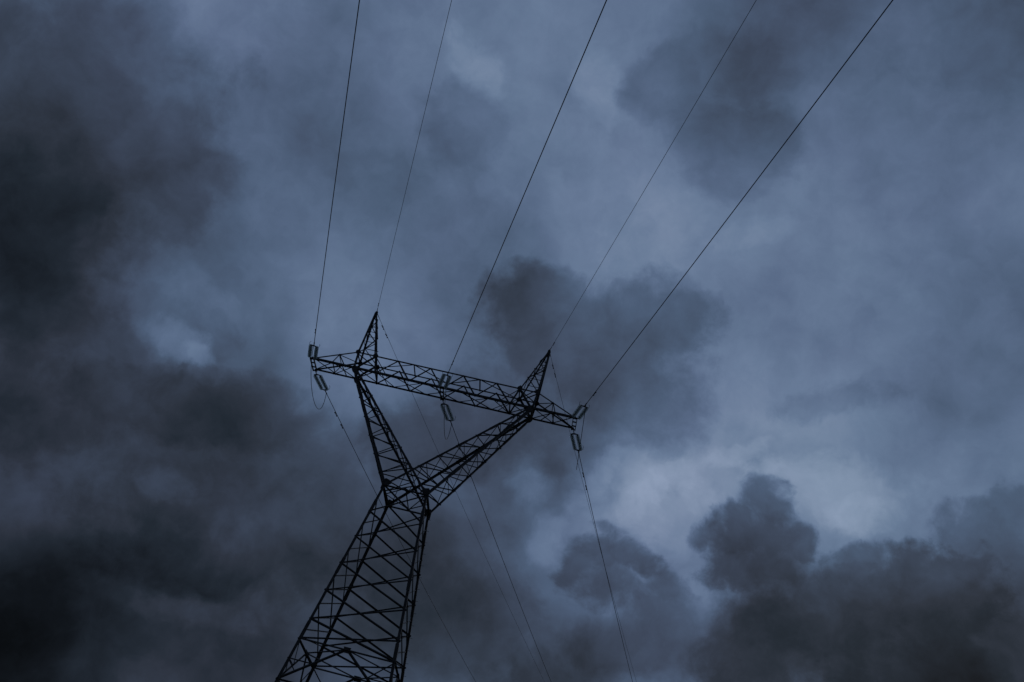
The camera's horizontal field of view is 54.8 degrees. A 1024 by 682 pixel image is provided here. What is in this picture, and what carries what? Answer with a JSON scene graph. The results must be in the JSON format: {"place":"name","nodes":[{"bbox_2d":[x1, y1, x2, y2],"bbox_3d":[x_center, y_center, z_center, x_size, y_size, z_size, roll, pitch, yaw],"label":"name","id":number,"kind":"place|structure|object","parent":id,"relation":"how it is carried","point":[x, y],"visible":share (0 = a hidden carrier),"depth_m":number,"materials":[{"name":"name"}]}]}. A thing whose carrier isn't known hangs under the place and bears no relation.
{"place":"outdoors","nodes":[
{"label":"outdoors","id":0,"kind":"place"},
{"bbox_2d":[0,0,1023,681],"label":"sky","id":1,"kind":"structure","parent":0,"point":[807,464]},
{"bbox_3d":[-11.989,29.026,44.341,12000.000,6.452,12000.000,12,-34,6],"label":"ground","id":2,"kind":"structure","parent":0,"visible":0},
{"bbox_2d":[274,311,576,681],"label":"transmission tower","id":3,"kind":"structure","parent":2,"relation":"on","point":[424,492],"depth_m":58.26,"materials":[{"name":"metal"}]},
{"bbox_2d":[309,343,319,358],"bbox_3d":[-12.347,0.535,61.461,0.661,0.435,2.250,19,-31,-5],"label":"insulator string","id":4,"kind":"object","parent":3,"relation":"attached to","point":[315,351],"visible":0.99,"depth_m":61.44,"materials":[{"name":"ceramic"}]},
{"bbox_2d":[311,345,326,408],"bbox_3d":[-12.333,2.700,62.394,0.342,2.188,5.998,12,-34,6],"label":"jumper cable","id":5,"kind":"object","parent":4,"relation":"hanging from","point":[311,382],"visible":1,"depth_m":61.02,"materials":[{"name":"metal"}]},
{"bbox_2d":[314,0,359,342],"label":"conductor wire","id":6,"kind":"object","parent":4,"relation":"attached to","point":[338,158],"visible":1,"depth_m":44.08,"materials":[{"name":"metal"}]},
{"bbox_2d":[314,371,329,392],"bbox_3d":[-12.466,2.636,64.580,0.661,0.435,2.600,6,-37,15],"label":"insulator string","id":7,"kind":"object","parent":3,"relation":"hanging from","point":[325,390],"visible":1,"depth_m":64.53,"materials":[{"name":"ceramic"}]},
{"bbox_2d":[327,395,475,681],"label":"conductor wire","id":8,"kind":"object","parent":7,"relation":"attached to","point":[390,521],"visible":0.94,"depth_m":78.18,"materials":[{"name":"metal"}]},
{"bbox_2d":[377,0,451,310],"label":"earth wire","id":9,"kind":"object","parent":3,"relation":"attached to","point":[416,145],"visible":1,"depth_m":49.92,"materials":[{"name":"metal"}]},
{"bbox_2d":[439,372,452,388],"bbox_3d":[-4.082,2.339,60.576,0.661,0.435,2.250,20,-32,-5],"label":"insulator string","id":10,"kind":"object","parent":3,"relation":"attached to","point":[442,379],"visible":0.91,"depth_m":60.33,"materials":[{"name":"ceramic"}]},
{"bbox_2d":[444,375,451,439],"bbox_3d":[-4.046,4.429,61.535,0.176,2.026,5.961,12,-34,7],"label":"jumper cable","id":11,"kind":"object","parent":10,"relation":"hanging from","point":[444,412],"visible":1,"depth_m":60.40,"materials":[{"name":"metal"}]},
{"bbox_2d":[448,0,606,372],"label":"conductor wire","id":12,"kind":"object","parent":10,"relation":"attached to","point":[534,170],"visible":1,"depth_m":42.08,"materials":[{"name":"metal"}]},
{"bbox_2d":[441,400,455,423],"bbox_3d":[-4.151,4.532,63.609,0.661,0.435,2.600,4,-41,18],"label":"insulator string","id":13,"kind":"object","parent":3,"relation":"hanging from","point":[443,403],"visible":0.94,"depth_m":63.45,"materials":[{"name":"ceramic"}]},
{"bbox_2d":[452,426,550,680],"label":"conductor wire","id":14,"kind":"object","parent":13,"relation":"attached to","point":[500,553],"visible":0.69,"depth_m":75.50,"materials":[{"name":"metal"}]},
{"bbox_2d":[378,315,542,677],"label":"earth wire","id":15,"kind":"object","parent":3,"relation":"attached to","point":[451,481],"visible":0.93,"depth_m":78.28,"materials":[{"name":"metal"}]},
{"bbox_2d":[571,430,583,454],"bbox_3d":[4.099,6.355,62.708,0.661,0.435,2.600,4,-42,18],"label":"insulator string","id":16,"kind":"object","parent":3,"relation":"hanging from","point":[573,433],"visible":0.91,"depth_m":62.59,"materials":[{"name":"ceramic"}]},
{"bbox_2d":[576,406,585,469],"bbox_3d":[4.201,6.283,60.616,0.177,2.094,5.960,12,-34,7],"label":"jumper cable","id":17,"kind":"object","parent":16,"relation":"hanging from","point":[581,437],"visible":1,"depth_m":58.98,"materials":[{"name":"metal"}]},
{"bbox_2d":[579,455,632,681],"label":"conductor wire","id":18,"kind":"object","parent":16,"relation":"attached to","point":[602,555],"visible":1,"depth_m":71.65,"materials":[{"name":"metal"}]},
{"bbox_2d":[572,402,589,418],"bbox_3d":[4.177,4.163,59.676,0.661,0.435,2.250,20,-32,-5],"label":"insulator string","id":19,"kind":"object","parent":3,"relation":"attached to","point":[577,411],"visible":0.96,"depth_m":59.70,"materials":[{"name":"ceramic"}]},
{"bbox_2d":[586,0,892,403],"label":"conductor wire","id":20,"kind":"object","parent":19,"relation":"attached to","point":[753,184],"visible":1,"depth_m":39.49,"materials":[{"name":"metal"}]},
{"bbox_2d":[550,354,635,678],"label":"earth wire","id":21,"kind":"object","parent":3,"relation":"attached to","point":[585,492],"visible":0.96,"depth_m":74.43,"materials":[{"name":"metal"}]},
{"bbox_2d":[550,1,755,349],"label":"earth wire","id":22,"kind":"object","parent":3,"relation":"attached to","point":[659,164],"visible":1,"depth_m":46.99,"materials":[{"name":"metal"}]}
]}

